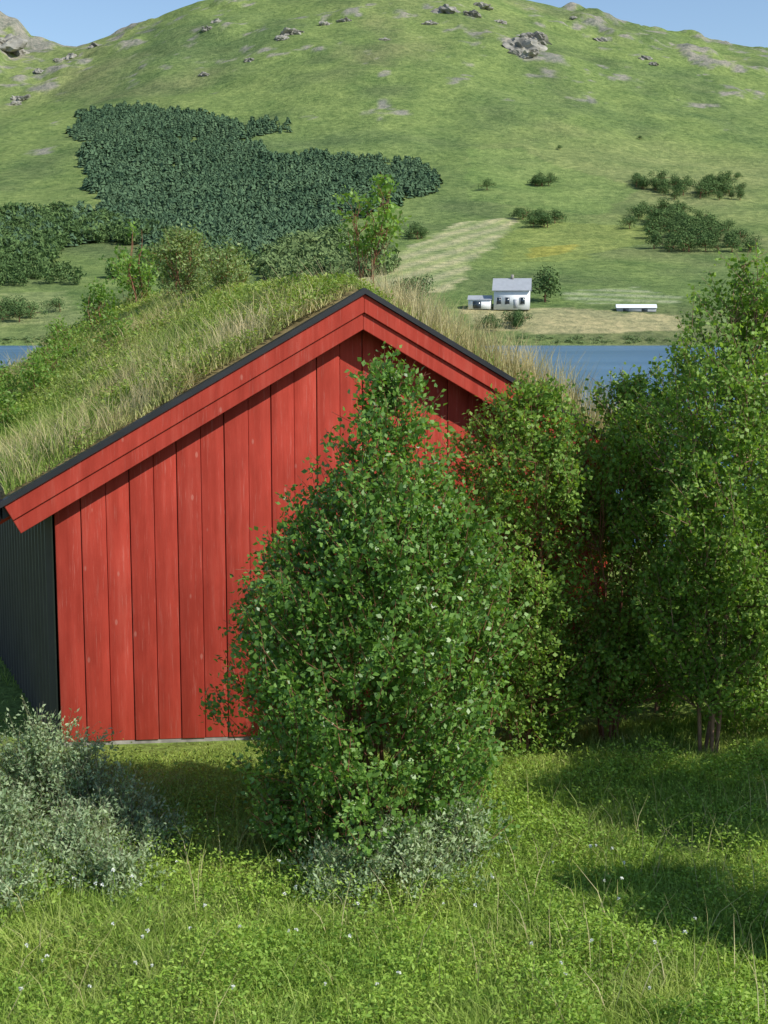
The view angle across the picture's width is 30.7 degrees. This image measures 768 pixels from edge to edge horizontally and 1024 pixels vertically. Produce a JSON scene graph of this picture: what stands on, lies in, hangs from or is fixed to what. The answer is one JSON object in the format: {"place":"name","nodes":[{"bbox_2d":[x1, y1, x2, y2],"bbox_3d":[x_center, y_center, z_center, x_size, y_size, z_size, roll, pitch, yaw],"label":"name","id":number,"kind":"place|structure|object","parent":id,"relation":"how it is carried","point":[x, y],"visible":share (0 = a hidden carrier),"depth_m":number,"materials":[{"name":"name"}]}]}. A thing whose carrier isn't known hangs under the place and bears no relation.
{"place":"outdoors","nodes":[
{"label":"outdoors","id":0,"kind":"place"},
{"bbox_2d":[0,0,767,345],"bbox_3d":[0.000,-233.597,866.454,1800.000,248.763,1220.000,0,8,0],"label":"hill","id":1,"kind":"structure","parent":0,"point":[462,104],"depth_m":688.88,"materials":[{"name":"green plant"}]},
{"bbox_2d":[0,301,10,319],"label":"broadleaf tree","id":2,"kind":"object","parent":1,"relation":"on","point":[2,305],"visible":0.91,"depth_m":322.01,"materials":[{"name":"green plant"}]},
{"bbox_2d":[1,296,13,314],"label":"broadleaf tree","id":3,"kind":"object","parent":1,"relation":"on","point":[6,302],"visible":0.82,"depth_m":324.34,"materials":[{"name":"green plant"}]},
{"bbox_2d":[0,33,29,54],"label":"rock outcrop","id":4,"kind":"object","parent":1,"relation":"on","point":[10,42],"visible":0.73,"depth_m":914.20,"materials":[{"name":"grey stone"}]},
{"bbox_2d":[0,302,35,321],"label":"broadleaf tree","id":5,"kind":"object","parent":1,"relation":"on","point":[17,311],"visible":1,"depth_m":319.08,"materials":[{"name":"green plant"}]},
{"bbox_2d":[10,94,30,101],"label":"rock outcrop","id":6,"kind":"object","parent":1,"relation":"on","point":[20,98],"visible":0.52,"depth_m":820.99,"materials":[{"name":"grey stone"}]},
{"bbox_2d":[5,294,43,314],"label":"broadleaf tree","id":7,"kind":"object","parent":1,"relation":"on","point":[20,301],"visible":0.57,"depth_m":326.57,"materials":[{"name":"green plant"}]},
{"bbox_2d":[16,302,49,318],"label":"broadleaf tree","id":8,"kind":"object","parent":1,"relation":"on","point":[30,307],"visible":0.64,"depth_m":323.74,"materials":[{"name":"green plant"}]},
{"bbox_2d":[42,296,67,311],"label":"broadleaf tree","id":9,"kind":"object","parent":1,"relation":"on","point":[57,301],"visible":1,"depth_m":329.79,"materials":[{"name":"green plant"}]},
{"bbox_2d":[0,200,266,285],"bbox_3d":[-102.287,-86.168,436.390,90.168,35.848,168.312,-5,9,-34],"label":"mixed wood","id":10,"kind":"object","parent":1,"relation":"on","point":[18,267],"visible":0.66,"depth_m":429.34,"materials":[{"name":"green plant"}]},
{"bbox_2d":[65,100,442,259],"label":"conifer wood","id":11,"kind":"object","parent":1,"relation":"on","point":[251,194],"visible":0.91,"depth_m":560.06,"materials":[{"name":"green plant"}]},
{"bbox_2d":[233,114,292,136],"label":"conifer wood","id":12,"kind":"object","parent":1,"relation":"on","point":[254,130],"visible":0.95,"depth_m":661.51,"materials":[{"name":"green plant"}]},
{"bbox_2d":[274,34,288,40],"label":"rock outcrop","id":13,"kind":"object","parent":1,"relation":"on","point":[281,37],"visible":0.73,"depth_m":823.11,"materials":[{"name":"grey stone"}]},
{"bbox_2d":[280,27,303,35],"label":"rock outcrop","id":14,"kind":"object","parent":1,"relation":"on","point":[288,31],"visible":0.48,"depth_m":828.51,"materials":[{"name":"grey stone"}]},
{"bbox_2d":[250,224,401,280],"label":"mixed wood","id":15,"kind":"object","parent":1,"relation":"on","point":[291,254],"visible":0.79,"depth_m":390.14,"materials":[{"name":"green plant"}]},
{"bbox_2d":[0,334,766,343],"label":"shore scrub","id":16,"kind":"object","parent":1,"relation":"on","point":[651,339],"visible":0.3,"depth_m":303.33,"materials":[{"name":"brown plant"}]},
{"bbox_2d":[389,274,435,301],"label":"shrub","id":17,"kind":"object","parent":1,"relation":"on","point":[423,285],"visible":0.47,"depth_m":342.82,"materials":[{"name":"green plant"}]},
{"bbox_2d":[405,224,423,238],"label":"broadleaf tree","id":18,"kind":"object","parent":1,"relation":"on","point":[417,231],"visible":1,"depth_m":451.89,"materials":[{"name":"green plant"}]},
{"bbox_2d":[403,221,427,236],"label":"broadleaf tree","id":19,"kind":"object","parent":1,"relation":"on","point":[415,223],"visible":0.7,"depth_m":456.02,"materials":[{"name":"green plant"}]},
{"bbox_2d":[430,4,460,13],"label":"rock outcrop","id":20,"kind":"object","parent":1,"relation":"on","point":[446,8],"visible":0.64,"depth_m":862.49,"materials":[{"name":"grey stone"}]},
{"bbox_2d":[463,9,481,17],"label":"rock outcrop","id":21,"kind":"object","parent":1,"relation":"on","point":[474,13],"visible":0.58,"depth_m":859.41,"materials":[{"name":"grey stone"}]},
{"bbox_2d":[467,295,492,308],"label":"outbuilding","id":22,"kind":"structure","parent":1,"relation":"on","point":[479,301],"depth_m":334.06,"materials":[{"name":"white paint"}]},
{"bbox_2d":[473,1,493,9],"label":"rock outcrop","id":23,"kind":"object","parent":1,"relation":"on","point":[481,5],"visible":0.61,"depth_m":889.92,"materials":[{"name":"grey stone"}]},
{"bbox_2d":[473,314,495,326],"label":"broadleaf tree","id":24,"kind":"object","parent":1,"relation":"on","point":[488,319],"visible":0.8,"depth_m":314.47,"materials":[{"name":"green plant"}]},
{"bbox_2d":[476,178,496,188],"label":"broadleaf tree","id":25,"kind":"object","parent":1,"relation":"on","point":[487,183],"visible":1,"depth_m":546.85,"materials":[{"name":"green plant"}]},
{"bbox_2d":[492,275,531,309],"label":"white house","id":26,"kind":"structure","parent":1,"relation":"on","point":[511,292],"depth_m":332.86,"materials":[{"name":"paint"}]},
{"bbox_2d":[501,310,523,326],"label":"broadleaf tree","id":27,"kind":"object","parent":1,"relation":"on","point":[510,317],"visible":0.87,"depth_m":316.45,"materials":[{"name":"green plant"}]},
{"bbox_2d":[498,310,532,326],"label":"broadleaf tree","id":28,"kind":"object","parent":1,"relation":"on","point":[521,313],"visible":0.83,"depth_m":317.00,"materials":[{"name":"green plant"}]},
{"bbox_2d":[509,315,522,328],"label":"broadleaf tree","id":29,"kind":"object","parent":1,"relation":"on","point":[516,321],"visible":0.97,"depth_m":314.53,"materials":[{"name":"green plant"}]},
{"bbox_2d":[507,49,537,58],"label":"rock outcrop","id":30,"kind":"object","parent":1,"relation":"on","point":[526,54],"visible":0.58,"depth_m":798.40,"materials":[{"name":"grey stone"}]},
{"bbox_2d":[502,37,547,53],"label":"rock outcrop","id":31,"kind":"object","parent":1,"relation":"on","point":[523,43],"visible":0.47,"depth_m":809.16,"materials":[{"name":"grey stone"}]},
{"bbox_2d":[520,216,538,227],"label":"broadleaf tree","id":32,"kind":"object","parent":1,"relation":"on","point":[530,221],"visible":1,"depth_m":482.73,"materials":[{"name":"green plant"}]},
{"bbox_2d":[516,31,551,44],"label":"rock outcrop","id":33,"kind":"object","parent":1,"relation":"on","point":[541,38],"visible":0.43,"depth_m":835.02,"materials":[{"name":"grey stone"}]},
{"bbox_2d":[529,212,554,226],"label":"broadleaf tree","id":34,"kind":"object","parent":1,"relation":"on","point":[545,217],"visible":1,"depth_m":482.79,"materials":[{"name":"green plant"}]},
{"bbox_2d":[530,265,562,301],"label":"broadleaf tree","id":35,"kind":"object","parent":1,"relation":"on","point":[546,280],"visible":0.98,"depth_m":342.62,"materials":[{"name":"green plant"}]},
{"bbox_2d":[548,208,565,222],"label":"broadleaf tree","id":36,"kind":"object","parent":1,"relation":"on","point":[554,213],"visible":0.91,"depth_m":493.34,"materials":[{"name":"green plant"}]},
{"bbox_2d":[617,214,638,228],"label":"broadleaf tree","id":37,"kind":"object","parent":1,"relation":"on","point":[634,220],"visible":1,"depth_m":484.00,"materials":[{"name":"green plant"}]},
{"bbox_2d":[615,304,656,311],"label":"farm shed","id":38,"kind":"structure","parent":1,"relation":"on","point":[636,307],"depth_m":332.19,"materials":[{"name":"metal"}]},
{"bbox_2d":[633,206,644,219],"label":"broadleaf tree","id":39,"kind":"object","parent":1,"relation":"on","point":[638,214],"visible":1,"depth_m":498.68,"materials":[{"name":"green plant"}]},
{"bbox_2d":[642,220,660,235],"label":"broadleaf tree","id":40,"kind":"object","parent":1,"relation":"on","point":[649,228],"visible":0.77,"depth_m":461.47,"materials":[{"name":"green plant"}]},
{"bbox_2d":[644,229,663,248],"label":"broadleaf tree","id":41,"kind":"object","parent":1,"relation":"on","point":[655,236],"visible":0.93,"depth_m":436.52,"materials":[{"name":"green plant"}]},
{"bbox_2d":[642,215,667,227],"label":"broadleaf tree","id":42,"kind":"object","parent":1,"relation":"on","point":[654,217],"visible":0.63,"depth_m":479.06,"materials":[{"name":"green plant"}]},
{"bbox_2d":[648,170,676,181],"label":"broadleaf tree","id":43,"kind":"object","parent":1,"relation":"on","point":[663,173],"visible":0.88,"depth_m":573.43,"materials":[{"name":"green plant"}]},
{"bbox_2d":[650,197,678,209],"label":"broadleaf tree","id":44,"kind":"object","parent":1,"relation":"on","point":[666,203],"visible":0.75,"depth_m":509.85,"materials":[{"name":"green plant"}]},
{"bbox_2d":[655,218,673,229],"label":"broadleaf tree","id":45,"kind":"object","parent":1,"relation":"on","point":[665,224],"visible":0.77,"depth_m":477.42,"materials":[{"name":"green plant"}]},
{"bbox_2d":[653,238,685,251],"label":"broadleaf tree","id":46,"kind":"object","parent":1,"relation":"on","point":[667,246],"visible":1,"depth_m":431.21,"materials":[{"name":"green plant"}]},
{"bbox_2d":[661,220,679,233],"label":"broadleaf tree","id":47,"kind":"object","parent":1,"relation":"on","point":[673,223],"visible":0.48,"depth_m":463.63,"materials":[{"name":"green plant"}]},
{"bbox_2d":[665,188,682,199],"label":"broadleaf tree","id":48,"kind":"object","parent":1,"relation":"on","point":[674,194],"visible":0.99,"depth_m":539.47,"materials":[{"name":"green plant"}]},
{"bbox_2d":[669,175,681,185],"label":"broadleaf tree","id":49,"kind":"object","parent":1,"relation":"on","point":[671,182],"visible":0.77,"depth_m":557.95,"materials":[{"name":"green plant"}]},
{"bbox_2d":[671,233,697,250],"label":"broadleaf tree","id":50,"kind":"object","parent":1,"relation":"on","point":[676,237],"visible":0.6,"depth_m":434.38,"materials":[{"name":"green plant"}]},
{"bbox_2d":[676,231,698,251],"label":"broadleaf tree","id":51,"kind":"object","parent":1,"relation":"on","point":[685,238],"visible":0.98,"depth_m":429.66,"materials":[{"name":"green plant"}]},
{"bbox_2d":[677,226,707,238],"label":"broadleaf tree","id":52,"kind":"object","parent":1,"relation":"on","point":[698,232],"visible":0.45,"depth_m":443.48,"materials":[{"name":"green plant"}]},
{"bbox_2d":[686,180,711,193],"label":"broadleaf tree","id":53,"kind":"object","parent":1,"relation":"on","point":[697,187],"visible":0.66,"depth_m":548.15,"materials":[{"name":"green plant"}]},
{"bbox_2d":[688,236,713,250],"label":"broadleaf tree","id":54,"kind":"object","parent":1,"relation":"on","point":[701,241],"visible":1,"depth_m":429.94,"materials":[{"name":"green plant"}]},
{"bbox_2d":[694,183,715,197],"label":"broadleaf tree","id":55,"kind":"object","parent":1,"relation":"on","point":[704,189],"visible":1,"depth_m":541.95,"materials":[{"name":"green plant"}]},
{"bbox_2d":[703,214,721,226],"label":"broadleaf tree","id":56,"kind":"object","parent":1,"relation":"on","point":[708,218],"visible":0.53,"depth_m":465.79,"materials":[{"name":"green plant"}]},
{"bbox_2d":[706,241,724,250],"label":"broadleaf tree","id":57,"kind":"object","parent":1,"relation":"on","point":[716,247],"visible":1,"depth_m":429.81,"materials":[{"name":"green plant"}]},
{"bbox_2d":[702,220,730,234],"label":"broadleaf tree","id":58,"kind":"object","parent":1,"relation":"on","point":[709,227],"visible":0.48,"depth_m":455.77,"materials":[{"name":"green plant"}]},
{"bbox_2d":[721,183,736,193],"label":"broadleaf tree","id":59,"kind":"object","parent":1,"relation":"on","point":[728,188],"visible":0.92,"depth_m":549.31,"materials":[{"name":"green plant"}]},
{"bbox_2d":[722,230,737,243],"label":"broadleaf tree","id":60,"kind":"object","parent":1,"relation":"on","point":[726,235],"visible":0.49,"depth_m":437.82,"materials":[{"name":"green plant"}]},
{"bbox_2d":[722,234,744,251],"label":"broadleaf tree","id":61,"kind":"object","parent":1,"relation":"on","point":[732,243],"visible":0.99,"depth_m":428.79,"materials":[{"name":"green plant"}]},
{"bbox_2d":[735,187,744,198],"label":"broadleaf tree","id":62,"kind":"object","parent":1,"relation":"on","point":[739,194],"visible":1,"depth_m":540.21,"materials":[{"name":"green plant"}]},
{"bbox_2d":[733,227,754,240],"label":"broadleaf tree","id":63,"kind":"object","parent":1,"relation":"on","point":[743,234],"visible":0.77,"depth_m":447.88,"materials":[{"name":"green plant"}]},
{"bbox_2d":[743,238,762,250],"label":"broadleaf tree","id":64,"kind":"object","parent":1,"relation":"on","point":[755,245],"visible":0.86,"depth_m":429.51,"materials":[{"name":"green plant"}]},
{"bbox_2d":[0,552,767,1023],"bbox_3d":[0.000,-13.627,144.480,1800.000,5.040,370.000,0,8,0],"label":"ground","id":65,"kind":"structure","parent":0,"point":[10,690],"depth_m":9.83,"materials":[{"name":"green plant"}]},
{"bbox_2d":[0,725,53,818],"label":"willow shrub","id":66,"kind":"object","parent":65,"relation":"on","point":[11,762],"visible":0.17,"depth_m":9.98,"materials":[{"name":"green plant"}]},
{"bbox_2d":[0,829,70,929],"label":"willow shrub","id":67,"kind":"object","parent":65,"relation":"on","point":[9,880],"visible":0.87,"depth_m":8.31,"materials":[{"name":"green plant"}]},
{"bbox_2d":[0,775,86,866],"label":"willow shrub","id":68,"kind":"object","parent":65,"relation":"on","point":[13,809],"visible":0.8,"depth_m":8.89,"materials":[{"name":"green plant"}]},
{"bbox_2d":[0,696,106,823],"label":"willow shrub","id":69,"kind":"object","parent":65,"relation":"on","point":[34,759],"visible":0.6,"depth_m":9.71,"materials":[{"name":"green plant"}]},
{"bbox_2d":[6,787,141,889],"bbox_3d":[-1.959,2.090,8.832,0.638,0.653,1.163,3,8,22],"label":"willow shrub","id":70,"kind":"object","parent":65,"relation":"on","point":[72,833],"visible":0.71,"depth_m":8.77,"materials":[{"name":"green plant"}]},
{"bbox_2d":[34,725,156,827],"bbox_3d":[-2.020,1.873,9.659,0.806,0.854,0.903,0,8,0],"label":"willow shrub","id":71,"kind":"object","parent":65,"relation":"on","point":[82,767],"visible":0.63,"depth_m":9.59,"materials":[{"name":"green plant"}]},
{"bbox_2d":[56,819,174,906],"bbox_3d":[-1.618,2.191,8.478,0.671,0.590,0.791,-4,9,-25],"label":"willow shrub","id":72,"kind":"object","parent":65,"relation":"on","point":[120,866],"visible":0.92,"depth_m":8.48,"materials":[{"name":"green plant"}]},
{"bbox_2d":[66,758,167,842],"bbox_3d":[-1.788,2.016,9.373,0.677,0.698,0.687,-2,8,-11],"label":"willow shrub","id":73,"kind":"object","parent":65,"relation":"on","point":[122,811],"visible":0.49,"depth_m":9.34,"materials":[{"name":"green plant"}]},
{"bbox_2d":[113,799,206,860],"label":"willow shrub","id":74,"kind":"object","parent":65,"relation":"on","point":[148,824],"visible":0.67,"depth_m":9.06,"materials":[{"name":"green plant"}]},
{"bbox_2d":[0,283,650,746],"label":"red shed","id":75,"kind":"structure","parent":65,"relation":"on","point":[126,549],"depth_m":11.75,"materials":[{"name":"paint"}]},
{"bbox_2d":[0,358,26,394],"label":"leafy weed","id":76,"kind":"object","parent":75,"relation":"on","point":[6,375],"visible":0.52,"depth_m":15.53,"materials":[{"name":"green plant"}]},
{"bbox_2d":[0,382,35,431],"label":"leafy weed","id":77,"kind":"object","parent":75,"relation":"on","point":[4,399],"visible":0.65,"depth_m":13.71,"materials":[{"name":"green plant"}]},
{"bbox_2d":[15,355,61,398],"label":"leafy weed","id":78,"kind":"object","parent":75,"relation":"on","point":[41,368],"visible":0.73,"depth_m":14.65,"materials":[{"name":"green plant"}]},
{"bbox_2d":[20,345,70,386],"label":"leafy weed","id":79,"kind":"object","parent":75,"relation":"on","point":[46,357],"visible":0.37,"depth_m":15.33,"materials":[{"name":"green plant"}]},
{"bbox_2d":[38,315,79,354],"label":"leafy weed","id":80,"kind":"object","parent":75,"relation":"on","point":[58,329],"visible":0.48,"depth_m":17.18,"materials":[{"name":"green plant"}]},
{"bbox_2d":[45,329,86,367],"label":"leafy weed","id":81,"kind":"object","parent":75,"relation":"on","point":[70,351],"visible":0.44,"depth_m":16.02,"materials":[{"name":"green plant"}]},
{"bbox_2d":[75,277,118,329],"bbox_3d":[-3.592,-2.554,17.523,0.532,0.773,0.522,0,8,0],"label":"birch sapling","id":82,"kind":"object","parent":75,"relation":"on","point":[101,297],"visible":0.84,"depth_m":17.53,"materials":[{"name":"green plant"}]},
{"bbox_2d":[78,307,137,348],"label":"leafy weed","id":83,"kind":"object","parent":75,"relation":"on","point":[107,332],"visible":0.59,"depth_m":15.34,"materials":[{"name":"green plant"}]},
{"bbox_2d":[99,219,162,302],"bbox_3d":[-3.284,-3.214,18.251,0.830,1.177,0.694,-7,11,-43],"label":"birch sapling","id":84,"kind":"object","parent":75,"relation":"on","point":[132,269],"visible":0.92,"depth_m":18.25,"materials":[{"name":"green plant"}]},
{"bbox_2d":[139,221,229,299],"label":"willow shrub","id":85,"kind":"object","parent":75,"relation":"on","point":[178,249],"visible":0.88,"depth_m":16.60,"materials":[{"name":"green plant"}]},
{"bbox_2d":[197,238,258,288],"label":"willow shrub","id":86,"kind":"object","parent":75,"relation":"on","point":[229,265],"visible":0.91,"depth_m":15.46,"materials":[{"name":"green plant"}]},
{"bbox_2d":[0,271,608,494],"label":"roof grass","id":87,"kind":"structure","parent":75,"relation":"on","point":[6,434],"depth_m":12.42,"materials":[{"name":"green plant"}]},
{"bbox_2d":[0,249,647,491],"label":"dry roof stalks","id":88,"kind":"object","parent":75,"relation":"on","point":[437,318],"visible":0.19,"depth_m":12.41,"materials":[{"name":"plant"}]},
{"bbox_2d":[330,173,411,288],"bbox_3d":[-0.118,-2.471,13.008,0.761,1.385,0.764,0,8,0],"label":"birch sapling","id":89,"kind":"object","parent":75,"relation":"on","point":[391,228],"visible":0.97,"depth_m":12.95,"materials":[{"name":"green plant"}]},
{"bbox_2d":[278,830,392,913],"bbox_3d":[-0.236,2.200,8.480,0.851,0.564,0.728,0,8,0],"label":"willow shrub","id":90,"kind":"object","parent":65,"relation":"on","point":[334,863],"visible":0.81,"depth_m":8.38,"materials":[{"name":"green plant"}]},
{"bbox_2d":[198,341,535,886],"bbox_3d":[-0.108,0.647,9.068,2.185,3.494,2.211,0,8,0],"label":"leafy bush","id":91,"kind":"object","parent":65,"relation":"on","point":[386,597],"visible":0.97,"depth_m":8.68,"materials":[{"name":"green plant"}]},
{"bbox_2d":[0,733,767,1023],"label":"meadow forbs","id":92,"kind":"object","parent":65,"relation":"on","point":[725,991],"visible":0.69,"depth_m":7.86,"materials":[{"name":"green plant"}]},
{"bbox_2d":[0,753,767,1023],"bbox_3d":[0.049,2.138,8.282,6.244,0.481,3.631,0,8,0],"label":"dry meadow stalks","id":93,"kind":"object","parent":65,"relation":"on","point":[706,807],"visible":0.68,"depth_m":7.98,"materials":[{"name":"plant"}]},
{"bbox_2d":[341,800,498,903],"bbox_3d":[0.206,2.111,8.617,1.005,0.664,0.928,0,8,0],"label":"willow shrub","id":94,"kind":"object","parent":65,"relation":"on","point":[417,861],"visible":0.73,"depth_m":8.46,"materials":[{"name":"green plant"}]},
{"bbox_2d":[402,789,521,876],"bbox_3d":[0.445,2.071,8.818,0.686,0.743,0.861,5,9,32],"label":"willow shrub","id":95,"kind":"object","parent":65,"relation":"on","point":[461,844],"visible":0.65,"depth_m":8.71,"materials":[{"name":"green plant"}]},
{"bbox_2d":[433,365,625,760],"bbox_3d":[1.161,0.444,11.201,1.649,3.228,1.628,0,8,0],"label":"birch tree","id":96,"kind":"object","parent":65,"relation":"on","point":[517,410],"visible":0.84,"depth_m":11.00,"materials":[{"name":"green plant"}]},
{"bbox_2d":[520,362,711,740],"bbox_3d":[1.970,0.366,11.712,1.609,3.234,1.826,2,8,16],"label":"birch tree","id":97,"kind":"object","parent":65,"relation":"on","point":[625,664],"visible":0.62,"depth_m":11.38,"materials":[{"name":"green plant"}]},
{"bbox_2d":[562,350,765,712],"bbox_3d":[2.552,0.207,12.649,1.935,3.369,1.816,-6,10,-39],"label":"birch tree","id":98,"kind":"object","parent":65,"relation":"on","point":[642,568],"visible":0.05,"depth_m":12.49,"materials":[{"name":"green plant"}]},
{"bbox_2d":[594,239,767,754],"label":"birch tree","id":99,"kind":"object","parent":65,"relation":"on","point":[694,478],"visible":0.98,"depth_m":10.65,"materials":[{"name":"green plant"}]},
{"bbox_2d":[659,272,767,739],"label":"birch tree","id":100,"kind":"object","parent":65,"relation":"on","point":[731,719],"visible":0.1,"depth_m":11.47,"materials":[{"name":"green plant"}]},
{"bbox_2d":[0,346,767,546],"bbox_3d":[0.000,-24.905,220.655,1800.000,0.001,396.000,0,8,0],"label":"water","id":101,"kind":"structure","parent":0,"point":[609,358],"depth_m":188.21,"materials":[{"name":"blue liquid"}]},
{"bbox_2d":[0,0,767,46],"label":"sky","id":102,"kind":"structure","parent":0,"point":[63,22],"materials":[{"name":"blue"}]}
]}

